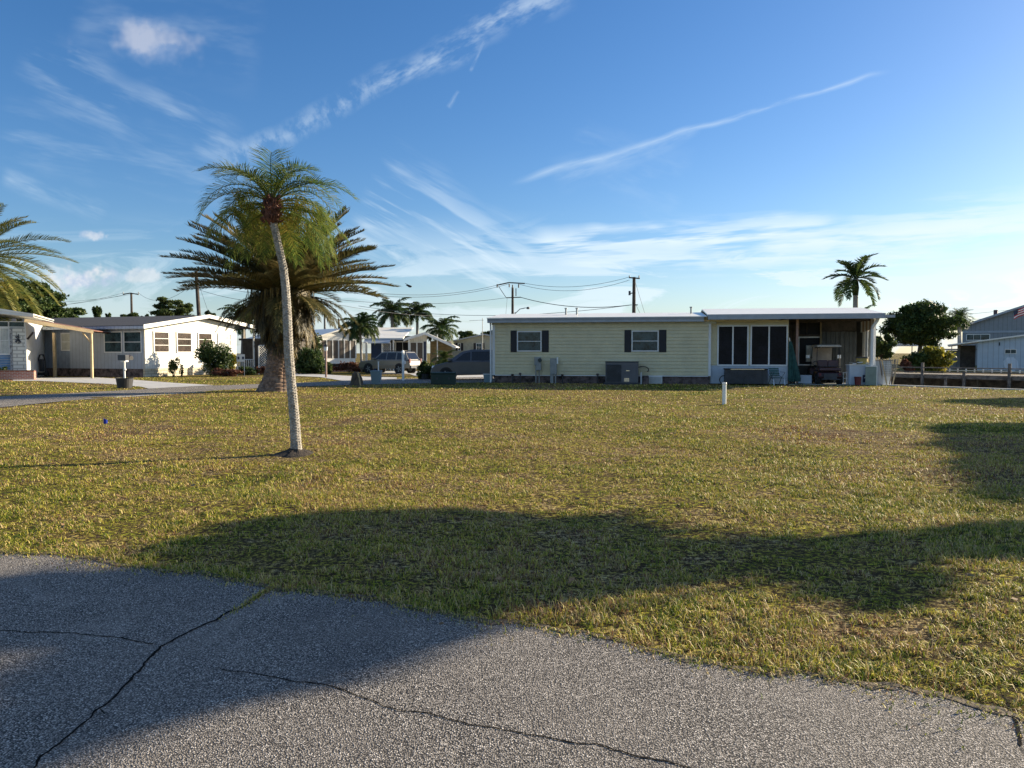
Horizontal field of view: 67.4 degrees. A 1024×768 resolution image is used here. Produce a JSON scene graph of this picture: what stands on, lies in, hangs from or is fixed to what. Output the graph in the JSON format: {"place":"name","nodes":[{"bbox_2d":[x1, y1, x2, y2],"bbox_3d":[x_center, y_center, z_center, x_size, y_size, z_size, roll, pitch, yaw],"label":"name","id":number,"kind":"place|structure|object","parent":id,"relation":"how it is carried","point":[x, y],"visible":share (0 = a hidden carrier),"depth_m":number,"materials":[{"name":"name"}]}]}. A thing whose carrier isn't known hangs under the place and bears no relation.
{"place":"outdoors","nodes":[
{"label":"outdoors","id":0,"kind":"place"},
{"bbox_2d":[13,377,207,388],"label":"driveway","id":1,"kind":"structure","parent":0,"point":[148,384],"depth_m":41.22,"materials":[{"name":"concrete"}]},
{"bbox_2d":[24,319,110,377],"bbox_3d":[-27.217,-2.135,47.452,3.601,3.516,6.122,-1,2,-14],"label":"carport","id":2,"kind":"object","parent":1,"relation":"on","point":[70,327],"visible":0.96,"depth_m":46.37,"materials":[{"name":"brown wood"}]},
{"bbox_2d":[0,377,494,406],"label":"street","id":3,"kind":"structure","parent":0,"point":[6,401],"depth_m":30.94,"materials":[{"name":"asphalt"}]},
{"bbox_2d":[421,374,430,378],"bbox_3d":[-5.058,-0.435,45.021,0.800,0.360,0.788,0,2,0],"label":"planter pot","id":4,"kind":"object","parent":3,"relation":"on","point":[423,376],"visible":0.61,"depth_m":44.71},
{"bbox_2d":[416,360,434,378],"bbox_3d":[-4.988,-0.788,45.014,1.274,1.258,1.105,0,2,0],"label":"shrub","id":5,"kind":"object","parent":4,"relation":"in","point":[424,367],"visible":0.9,"depth_m":44.77,"materials":[{"name":"green plant"}]},
{"bbox_2d":[431,350,494,378],"bbox_3d":[-2.057,-1.093,44.492,5.063,1.801,2.360,0,2,3],"label":"minivan","id":6,"kind":"object","parent":3,"relation":"on","point":[472,362],"visible":0.28,"depth_m":43.56,"materials":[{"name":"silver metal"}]},
{"bbox_2d":[239,338,305,372],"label":"house","id":7,"kind":"structure","parent":0,"point":[247,347],"depth_m":59.98,"materials":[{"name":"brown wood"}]},
{"bbox_2d":[249,319,356,371],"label":"white house","id":8,"kind":"structure","parent":0,"point":[338,351],"depth_m":63.05,"materials":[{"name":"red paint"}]},
{"bbox_2d":[295,373,396,380],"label":"driveway","id":9,"kind":"structure","parent":0,"point":[341,377],"depth_m":47.69,"materials":[{"name":"concrete"}]},
{"bbox_2d":[382,371,483,377],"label":"driveway","id":10,"kind":"structure","parent":0,"point":[393,372],"depth_m":54.18,"materials":[{"name":"concrete"}]},
{"bbox_2d":[358,350,421,373],"bbox_3d":[-9.165,-1.637,57.847,4.640,1.785,2.140,1,3,24],"label":"suv","id":11,"kind":"object","parent":10,"relation":"on","point":[390,359],"visible":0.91,"depth_m":57.02,"materials":[{"name":"silver paint"}]},
{"bbox_2d":[452,334,489,356],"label":"beige house","id":12,"kind":"structure","parent":0,"point":[470,343],"depth_m":77.79,"materials":[{"name":"paint"}]},
{"bbox_2d":[0,553,1023,767],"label":"road","id":13,"kind":"structure","parent":0,"point":[184,701],"depth_m":3.53,"materials":[{"name":"asphalt"}]},
{"bbox_2d":[0,630,152,643],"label":"road crack","id":14,"kind":"object","parent":13,"relation":"on","point":[77,633],"visible":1,"depth_m":4.32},
{"bbox_2d":[33,588,271,767],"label":"road crack","id":15,"kind":"object","parent":13,"relation":"on","point":[113,697],"visible":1,"depth_m":3.67,"materials":[{"name":"asphalt"}]},
{"bbox_2d":[218,667,690,767],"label":"road crack","id":16,"kind":"object","parent":13,"relation":"on","point":[479,725],"visible":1,"depth_m":3.25,"materials":[{"name":"asphalt"}]},
{"bbox_2d":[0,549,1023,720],"bbox_3d":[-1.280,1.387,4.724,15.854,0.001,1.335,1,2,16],"label":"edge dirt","id":17,"kind":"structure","parent":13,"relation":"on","point":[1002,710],"depth_m":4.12,"materials":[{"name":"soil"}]},
{"bbox_2d":[1000,691,1023,750],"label":"road crack","id":18,"kind":"object","parent":13,"relation":"on","point":[1016,723],"visible":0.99,"depth_m":3.25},
{"bbox_2d":[0,353,1023,748],"bbox_3d":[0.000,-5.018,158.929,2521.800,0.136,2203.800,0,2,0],"label":"ground","id":19,"kind":"structure","parent":0,"point":[274,563],"depth_m":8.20,"materials":[{"name":"plant"}]},
{"bbox_2d":[0,370,35,379],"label":"brick planter","id":20,"kind":"object","parent":19,"relation":"on","point":[17,374],"visible":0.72,"depth_m":43.98,"materials":[{"name":"brick"}]},
{"bbox_2d":[0,309,53,376],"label":"blue house","id":21,"kind":"structure","parent":19,"relation":"on","point":[19,350],"depth_m":44.77,"materials":[{"name":"white paint"}]},
{"bbox_2d":[0,327,9,354],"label":"window","id":22,"kind":"structure","parent":21,"relation":"in","point":[4,331],"depth_m":44.47,"materials":[{"name":"glass"}]},
{"bbox_2d":[8,321,24,326],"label":"window","id":23,"kind":"structure","parent":21,"relation":"in","point":[11,323],"depth_m":44.69,"materials":[{"name":"glass"}]},
{"bbox_2d":[0,278,69,318],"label":"oak tree","id":24,"kind":"object","parent":19,"relation":"on","point":[47,301],"visible":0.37,"depth_m":78.78,"materials":[{"name":"green plant"}]},
{"bbox_2d":[0,203,79,326],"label":"date palm","id":25,"kind":"object","parent":19,"relation":"on","point":[6,226],"visible":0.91,"depth_m":50.70,"materials":[{"name":"plant"}]},
{"bbox_2d":[37,354,48,376],"bbox_3d":[-30.027,-1.167,48.969,0.700,1.450,0.450,0,2,0],"label":"hand cart","id":26,"kind":"object","parent":19,"relation":"on","point":[42,364],"visible":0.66,"depth_m":48.98,"materials":[{"name":"black metal"}]},
{"bbox_2d":[43,302,87,317],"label":"oak tree","id":27,"kind":"object","parent":19,"relation":"on","point":[57,311],"visible":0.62,"depth_m":81.24,"materials":[{"name":"green plant"}]},
{"bbox_2d":[91,306,102,316],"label":"juniper","id":28,"kind":"object","parent":19,"relation":"on","point":[97,311],"visible":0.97,"depth_m":91.48,"materials":[{"name":"green plant"}]},
{"bbox_2d":[115,355,133,387],"bbox_3d":[-17.281,-0.562,34.269,0.820,1.470,0.804,0,2,0],"label":"mailbox","id":29,"kind":"object","parent":19,"relation":"on","point":[124,382],"visible":0.98,"depth_m":34.05,"materials":[{"name":"white plastic"}]},
{"bbox_2d":[3,315,254,376],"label":"white house","id":30,"kind":"structure","parent":19,"relation":"on","point":[153,346],"depth_m":50.80,"materials":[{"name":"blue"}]},
{"bbox_2d":[60,333,69,350],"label":"window","id":31,"kind":"structure","parent":30,"relation":"in","point":[65,337],"depth_m":51.28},
{"bbox_2d":[104,331,122,352],"bbox_3d":[-25.816,-2.711,49.691,1.483,1.380,0.040,1,3,18],"label":"window","id":32,"kind":"structure","parent":30,"relation":"in","point":[113,340],"depth_m":49.69,"materials":[{"name":"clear glass"}]},
{"bbox_2d":[123,331,141,352],"bbox_3d":[-24.306,-2.690,49.194,1.456,1.380,0.040,1,3,18],"label":"window","id":33,"kind":"structure","parent":30,"relation":"in","point":[132,340],"depth_m":49.20,"materials":[{"name":"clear glass"}]},
{"bbox_2d":[153,331,169,352],"bbox_3d":[-22.932,-2.744,50.247,0.050,1.420,1.388,1,3,18],"label":"window","id":34,"kind":"structure","parent":30,"relation":"in","point":[161,339],"depth_m":50.25,"materials":[{"name":"white paint"}]},
{"bbox_2d":[176,332,191,352],"bbox_3d":[-22.286,-2.826,52.215,0.050,1.420,1.435,1,3,18],"label":"window","id":35,"kind":"structure","parent":30,"relation":"in","point":[183,339],"depth_m":52.17,"materials":[{"name":"white paint"}]},
{"bbox_2d":[198,332,211,351],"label":"window","id":36,"kind":"structure","parent":30,"relation":"in","point":[201,336],"depth_m":54.00,"materials":[{"name":"white paint"}]},
{"bbox_2d":[217,333,231,352],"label":"window","id":37,"kind":"structure","parent":30,"relation":"in","point":[226,338],"depth_m":56.21,"materials":[{"name":"white paint"}]},
{"bbox_2d":[148,296,193,315],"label":"tree","id":38,"kind":"object","parent":19,"relation":"on","point":[180,307],"visible":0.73,"depth_m":82.92,"materials":[{"name":"green plant"}]},
{"bbox_2d":[167,356,179,376],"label":"shrub","id":39,"kind":"object","parent":19,"relation":"on","point":[173,366],"visible":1,"depth_m":49.94,"materials":[{"name":"green plant"}]},
{"bbox_2d":[191,271,200,314],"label":"utility pole","id":40,"kind":"object","parent":19,"relation":"on","point":[198,303],"visible":0.24,"depth_m":65.64,"materials":[{"name":"brown wood"}]},
{"bbox_2d":[192,338,234,375],"bbox_3d":[-19.648,-1.683,50.970,2.756,2.816,1.984,0,2,0],"label":"shrub","id":41,"kind":"object","parent":19,"relation":"on","point":[209,353],"visible":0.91,"depth_m":50.64,"materials":[{"name":"green plant"}]},
{"bbox_2d":[208,368,243,375],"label":"shrub","id":42,"kind":"object","parent":19,"relation":"on","point":[220,372],"visible":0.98,"depth_m":50.32,"materials":[{"name":"red plant"}]},
{"bbox_2d":[217,304,254,365],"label":"palm tree","id":43,"kind":"object","parent":19,"relation":"on","point":[241,332],"visible":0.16,"depth_m":65.30,"materials":[{"name":"plant"}]},
{"bbox_2d":[237,354,244,375],"bbox_3d":[-18.185,-1.270,51.503,0.520,1.450,0.076,-1,3,-20],"label":"yard sign","id":44,"kind":"object","parent":19,"relation":"on","point":[240,357],"visible":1,"depth_m":51.47,"materials":[{"name":"white paint"}]},
{"bbox_2d":[238,366,259,374],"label":"shrub","id":45,"kind":"object","parent":19,"relation":"on","point":[249,371],"visible":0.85,"depth_m":52.97,"materials":[{"name":"green plant"}]},
{"bbox_2d":[258,345,267,373],"bbox_3d":[-17.791,-1.740,54.975,0.720,2.100,0.080,0,2,0],"label":"lattice screen","id":46,"kind":"object","parent":19,"relation":"on","point":[264,364],"visible":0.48,"depth_m":54.94,"materials":[{"name":"white paint"}]},
{"bbox_2d":[194,142,358,449],"bbox_3d":[-3.641,-1.170,12.000,2.629,4.699,2.304,0,2,0],"label":"palm tree","id":47,"kind":"object","parent":19,"relation":"on","point":[271,212],"visible":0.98,"depth_m":11.89,"materials":[{"name":"green plant"}]},
{"bbox_2d":[158,190,401,391],"bbox_3d":[-9.188,-3.419,31.321,9.706,7.624,9.716,0,2,0],"label":"date palm","id":48,"kind":"object","parent":19,"relation":"on","point":[307,282],"visible":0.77,"depth_m":30.36,"materials":[{"name":"palm leaves"},{"name":"bark"}]},
{"bbox_2d":[274,448,313,457],"bbox_3d":[-3.400,1.062,12.017,0.875,0.142,0.864,0,2,0],"label":"soil mound","id":49,"kind":"object","parent":19,"relation":"on","point":[292,453],"visible":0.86,"depth_m":11.82,"materials":[{"name":"soil"}]},
{"bbox_2d":[294,346,327,373],"bbox_3d":[-14.653,-1.583,55.952,2.900,2.330,2.294,1,3,17],"label":"shrub","id":50,"kind":"object","parent":19,"relation":"on","point":[309,361],"visible":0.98,"depth_m":55.39,"materials":[{"name":"green plant"}]},
{"bbox_2d":[304,333,323,359],"bbox_3d":[-14.562,-2.295,57.087,1.784,3.104,1.739,0,2,0],"label":"shrub","id":51,"kind":"object","parent":19,"relation":"on","point":[320,346],"visible":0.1,"depth_m":56.75,"materials":[{"name":"green plant"}]},
{"bbox_2d":[332,361,363,372],"bbox_3d":[-13.000,-1.351,60.078,3.199,0.984,1.162,0,2,0],"label":"shrub","id":52,"kind":"object","parent":19,"relation":"on","point":[349,366],"visible":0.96,"depth_m":59.96,"materials":[{"name":"red plant"}]},
{"bbox_2d":[349,371,363,385],"bbox_3d":[-7.476,-0.233,36.935,0.760,0.766,0.764,0,2,0],"label":"tree stump","id":53,"kind":"object","parent":19,"relation":"on","point":[356,379],"visible":0.88,"depth_m":36.74,"materials":[{"name":"brown plant"}]},
{"bbox_2d":[338,312,381,372],"bbox_3d":[-11.911,-3.186,59.916,3.553,4.783,3.116,0,2,0],"label":"palm tree","id":54,"kind":"object","parent":19,"relation":"on","point":[364,327],"visible":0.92,"depth_m":59.45,"materials":[{"name":"plant"}]},
{"bbox_2d":[370,370,381,383],"bbox_3d":[-6.723,-0.324,38.034,0.540,0.680,0.550,0,2,0],"label":"trash bin","id":55,"kind":"object","parent":19,"relation":"on","point":[376,376],"visible":0.94,"depth_m":37.82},
{"bbox_2d":[369,297,411,326],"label":"palm tree","id":56,"kind":"object","parent":19,"relation":"on","point":[397,319],"visible":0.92,"depth_m":77.22,"materials":[{"name":"plant"}]},
{"bbox_2d":[362,327,459,370],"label":"white house","id":57,"kind":"structure","parent":19,"relation":"on","point":[397,338],"depth_m":66.28,"materials":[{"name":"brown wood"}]},
{"bbox_2d":[371,343,382,369],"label":"door","id":58,"kind":"structure","parent":57,"relation":"in","point":[375,347],"depth_m":66.26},
{"bbox_2d":[395,341,407,351],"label":"screen window","id":59,"kind":"structure","parent":57,"relation":"in","point":[399,345],"depth_m":66.94,"materials":[{"name":"white paint"}]},
{"bbox_2d":[417,342,422,359],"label":"screen window","id":60,"kind":"structure","parent":57,"relation":"in","point":[419,344],"depth_m":66.07,"materials":[{"name":"white paint"}]},
{"bbox_2d":[398,301,434,334],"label":"palm tree","id":61,"kind":"object","parent":19,"relation":"on","point":[417,308],"visible":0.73,"depth_m":79.16,"materials":[{"name":"plant"}]},
{"bbox_2d":[420,315,460,343],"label":"palm tree","id":62,"kind":"object","parent":19,"relation":"on","point":[439,326],"visible":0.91,"depth_m":73.33,"materials":[{"name":"plant"}]},
{"bbox_2d":[430,372,455,384],"bbox_3d":[-3.393,-0.284,38.055,1.240,0.600,0.710,0,2,0],"label":"cable box","id":63,"kind":"object","parent":19,"relation":"on","point":[443,378],"visible":0.98,"depth_m":37.74,"materials":[{"name":"green metal"}]},
{"bbox_2d":[430,350,455,364],"bbox_3d":[-4.615,-1.395,52.050,1.962,1.864,2.043,0,2,0],"label":"shrub","id":64,"kind":"object","parent":19,"relation":"on","point":[444,355],"visible":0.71,"depth_m":51.65,"materials":[{"name":"green plant"}]},
{"bbox_2d":[458,330,478,338],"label":"tree","id":65,"kind":"object","parent":19,"relation":"on","point":[465,334],"visible":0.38,"depth_m":98.93,"materials":[{"name":"green plant"}]},
{"bbox_2d":[4,426,1017,636],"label":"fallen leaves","id":66,"kind":"object","parent":19,"relation":"on","point":[569,581],"visible":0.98,"depth_m":8.52,"materials":[{"name":"brown plant"}]},
{"bbox_2d":[497,282,524,313],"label":"utility pole","id":67,"kind":"object","parent":19,"relation":"on","point":[512,297],"visible":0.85,"depth_m":69.61,"materials":[{"name":"brown wood"}]},
{"bbox_2d":[534,357,541,382],"bbox_3d":[1.340,-0.709,39.357,0.398,1.340,0.240,0,2,10],"label":"meter box","id":68,"kind":"object","parent":19,"relation":"on","point":[537,362],"visible":0.99,"depth_m":39.29,"materials":[{"name":"grey metal"}]},
{"bbox_2d":[550,357,557,382],"bbox_3d":[2.152,-0.699,39.110,0.410,1.340,0.190,0,2,10],"label":"power pedestal","id":69,"kind":"object","parent":19,"relation":"on","point":[553,366],"visible":0.97,"depth_m":39.02,"materials":[{"name":"grey metal"}]},
{"bbox_2d":[603,361,639,384],"bbox_3d":[5.479,-0.557,38.231,1.803,1.130,1.000,0,2,10],"label":"air conditioner","id":70,"kind":"object","parent":19,"relation":"on","point":[621,372],"visible":1,"depth_m":37.78,"materials":[{"name":"grey metal"}]},
{"bbox_2d":[628,275,639,312],"bbox_3d":[10.117,-4.924,63.850,0.924,8.124,0.379,0,2,0],"label":"utility pole","id":71,"kind":"object","parent":19,"relation":"on","point":[633,293],"visible":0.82,"depth_m":63.64,"materials":[{"name":"brown wood"}]},
{"bbox_2d":[361,305,628,315],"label":"power line","id":72,"kind":"object","parent":71,"relation":"attached to","point":[494,315],"visible":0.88,"depth_m":69.26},
{"bbox_2d":[638,366,648,383],"bbox_3d":[6.495,-0.442,38.238,0.644,0.900,0.250,0,2,10],"label":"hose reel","id":73,"kind":"object","parent":19,"relation":"on","point":[644,379],"visible":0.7,"depth_m":38.11,"materials":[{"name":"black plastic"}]},
{"bbox_2d":[487,307,894,384],"bbox_3d":[8.985,-2.097,41.644,19.600,4.023,8.060,0,2,10],"label":"mobile home","id":74,"kind":"object","parent":19,"relation":"on","point":[705,346],"visible":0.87,"depth_m":38.75,"materials":[{"name":"beige"}]},
{"bbox_2d":[517,331,541,351],"bbox_3d":[0.888,-2.199,39.556,1.276,1.050,0.050,0,2,10],"label":"window","id":75,"kind":"structure","parent":74,"relation":"in","point":[527,341],"depth_m":39.56,"materials":[{"name":"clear glass"}]},
{"bbox_2d":[631,330,658,351],"bbox_3d":[6.679,-2.157,38.556,1.339,1.050,0.050,0,2,10],"label":"window","id":76,"kind":"structure","parent":74,"relation":"in","point":[642,341],"depth_m":38.55,"materials":[{"name":"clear glass"}]},
{"bbox_2d":[649,376,661,383],"bbox_3d":[7.193,-0.208,38.492,0.660,0.370,0.232,0,2,10],"label":"foundation vent","id":77,"kind":"object","parent":74,"relation":"in","point":[655,379],"visible":0.88,"depth_m":38.38,"materials":[{"name":"grey metal"}]},
{"bbox_2d":[717,325,748,365],"bbox_3d":[10.951,-1.907,38.087,1.504,2.020,0.050,0,2,10],"label":"window","id":78,"kind":"structure","parent":74,"relation":"in","point":[732,340],"depth_m":38.09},
{"bbox_2d":[750,325,787,365],"bbox_3d":[12.646,-1.895,37.795,1.771,2.020,0.050,0,2,10],"label":"window","id":79,"kind":"structure","parent":74,"relation":"in","point":[768,343],"depth_m":37.79,"materials":[{"name":"glass"}]},
{"bbox_2d":[788,338,802,384],"bbox_3d":[13.854,-1.113,37.522,0.693,2.306,0.400,0,2,10],"label":"patio umbrella","id":80,"kind":"object","parent":74,"relation":"on","point":[794,373],"visible":1,"depth_m":37.47,"materials":[{"name":"green fabric"}]},
{"bbox_2d":[798,375,811,383],"bbox_3d":[14.476,-0.382,38.105,0.700,0.710,0.400,0,2,10],"label":"storage crate","id":81,"kind":"object","parent":74,"relation":"on","point":[806,379],"visible":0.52,"depth_m":37.90,"materials":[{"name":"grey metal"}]},
{"bbox_2d":[806,345,814,361],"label":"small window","id":82,"kind":"structure","parent":74,"relation":"in","point":[808,349],"depth_m":39.79,"materials":[{"name":"grey glass"}]},
{"bbox_2d":[806,345,842,383],"bbox_3d":[15.649,-0.977,38.421,1.680,1.947,2.811,0,2,10],"label":"golf cart","id":83,"kind":"object","parent":74,"relation":"on","point":[820,357],"visible":0.88,"depth_m":37.76,"materials":[{"name":"metal"}]},
{"bbox_2d":[846,364,874,384],"bbox_3d":[16.875,-0.464,37.200,1.200,0.970,0.700,0,2,10],"label":"storage cabinet","id":84,"kind":"object","parent":74,"relation":"on","point":[855,370],"visible":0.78,"depth_m":36.93,"materials":[{"name":"white paint"}]},
{"bbox_2d":[868,360,892,383],"bbox_3d":[17.845,-0.561,37.363,1.100,1.210,0.600,0,2,10],"label":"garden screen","id":85,"kind":"object","parent":74,"relation":"on","point":[880,379],"visible":0.41,"depth_m":37.11,"materials":[{"name":"white wood"}]},
{"bbox_2d":[722,382,726,403],"bbox_3d":[6.554,0.308,23.712,0.144,0.710,0.144,0,2,0],"label":"pipe marker","id":86,"kind":"object","parent":19,"relation":"on","point":[724,392],"visible":0.91,"depth_m":23.66,"materials":[{"name":"white plastic"}]},
{"bbox_2d":[719,368,767,383],"bbox_3d":[11.251,-0.373,37.429,2.275,0.770,0.690,0,2,10],"label":"deck box","id":87,"kind":"object","parent":19,"relation":"on","point":[745,375],"visible":0.86,"depth_m":37.13,"materials":[{"name":"grey plastic"}]},
{"bbox_2d":[768,368,784,383],"bbox_3d":[12.810,-0.355,37.195,0.588,0.827,0.663,0,2,-8],"label":"folding chair","id":88,"kind":"object","parent":19,"relation":"on","point":[772,372],"visible":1,"depth_m":37.41,"materials":[{"name":"metal"}]},
{"bbox_2d":[823,253,888,307],"bbox_3d":[27.515,-5.700,61.639,4.883,9.666,4.953,0,2,0],"label":"royal palm","id":89,"kind":"object","parent":19,"relation":"on","point":[853,270],"visible":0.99,"depth_m":61.33,"materials":[{"name":"plant"}]},
{"bbox_2d":[865,366,877,385],"bbox_3d":[17.133,-0.400,36.624,0.530,0.950,0.050,0,2,10],"label":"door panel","id":90,"kind":"structure","parent":19,"relation":"on","point":[870,375],"depth_m":36.61,"materials":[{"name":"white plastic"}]},
{"bbox_2d":[876,333,897,359],"bbox_3d":[26.917,-2.219,56.105,2.130,3.070,2.100,0,2,0],"label":"tree","id":91,"kind":"object","parent":19,"relation":"on","point":[885,347],"visible":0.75,"depth_m":55.53,"materials":[{"name":"green plant"}]},
{"bbox_2d":[788,381,1023,389],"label":"seawall","id":92,"kind":"object","parent":19,"relation":"on","point":[942,386],"depth_m":34.53,"materials":[{"name":"concrete"}]},
{"bbox_2d":[879,359,898,384],"bbox_3d":[18.065,-0.560,36.867,0.769,1.261,0.551,0,2,10],"label":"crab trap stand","id":93,"kind":"object","parent":92,"relation":"on","point":[889,371],"visible":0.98,"depth_m":36.65,"materials":[{"name":"grey wood"}]},
{"bbox_2d":[898,359,914,372],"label":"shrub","id":94,"kind":"object","parent":19,"relation":"on","point":[905,363],"visible":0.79,"depth_m":55.76,"materials":[{"name":"red plant"}]},
{"bbox_2d":[900,350,930,372],"bbox_3d":[30.271,-1.662,57.474,2.034,1.813,1.527,0,2,0],"label":"shrub","id":95,"kind":"object","parent":19,"relation":"on","point":[915,359],"visible":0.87,"depth_m":57.05,"materials":[{"name":"green plant"}]},
{"bbox_2d":[876,298,972,370],"bbox_3d":[32.853,-3.911,62.150,6.181,5.976,6.116,0,2,0],"label":"mango tree","id":96,"kind":"object","parent":19,"relation":"on","point":[921,323],"visible":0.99,"depth_m":60.53,"materials":[{"name":"green plant"}]},
{"bbox_2d":[919,345,956,372],"bbox_3d":[31.917,-1.726,57.826,2.803,2.442,2.603,1,3,31],"label":"shrub","id":97,"kind":"object","parent":19,"relation":"on","point":[940,356],"visible":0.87,"depth_m":57.33,"materials":[{"name":"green plant"}]},
{"bbox_2d":[891,377,1023,388],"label":"seawall","id":98,"kind":"object","parent":19,"relation":"on","point":[1015,384],"depth_m":48.33,"materials":[{"name":"concrete"}]},
{"bbox_2d":[947,307,975,348],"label":"cabbage palm","id":99,"kind":"object","parent":19,"relation":"on","point":[958,312],"visible":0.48,"depth_m":79.63,"materials":[{"name":"green plant"}]},
{"bbox_2d":[949,369,1021,372],"bbox_3d":[36.235,-0.967,58.511,0.106,0.300,7.757,-1,3,-24],"label":"railing","id":100,"kind":"object","parent":19,"relation":"on","point":[992,371],"visible":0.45,"depth_m":58.79,"materials":[{"name":"white paint"}]},
{"bbox_2d":[948,335,1023,370],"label":"mobile home","id":101,"kind":"object","parent":19,"relation":"on","point":[994,353],"visible":0.96,"depth_m":67.38,"materials":[{"name":"white metal"}]},
{"bbox_3d":[38.923,-3.522,57.904,0.180,5.417,0.171,0,2,0],"label":"flag pole","id":102,"kind":"object","parent":19,"relation":"on","visible":0},
{"bbox_2d":[1013,307,1023,318],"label":"flag","id":103,"kind":"object","parent":102,"relation":"attached to","point":[1018,312],"visible":1,"depth_m":57.83,"materials":[{"name":"multicoloured fabric"}]},
{"bbox_2d":[0,0,1023,352],"label":"sky","id":104,"kind":"structure","parent":0,"point":[718,154],"materials":[{"name":"blue"}]},
{"bbox_2d":[945,349,976,368],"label":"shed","id":105,"kind":"structure","parent":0,"point":[957,359],"depth_m":71.53,"materials":[{"name":"grey metal"}]},
{"bbox_2d":[961,305,1023,364],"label":"metal building","id":106,"kind":"structure","parent":0,"point":[993,326],"depth_m":90.08,"materials":[{"name":"paint"}]},
{"bbox_2d":[966,334,989,340],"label":"window","id":107,"kind":"structure","parent":106,"relation":"in","point":[969,337],"depth_m":91.03,"materials":[{"name":"glass"}]},
{"bbox_2d":[1003,357,1017,370],"bbox_3d":[39.642,-1.518,61.010,1.024,1.191,0.769,-2,3,-37],"label":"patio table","id":108,"kind":"object","parent":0,"point":[1013,361],"visible":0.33,"depth_m":60.97,"materials":[{"name":"white paint"}]},
{"label":"canal water","id":109,"kind":"structure","parent":0,"visible":0},
{"bbox_2d":[892,363,1023,388],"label":"dock","id":110,"kind":"object","parent":109,"relation":"in","point":[964,376],"visible":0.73,"depth_m":45.62,"materials":[{"name":"brown wood"}]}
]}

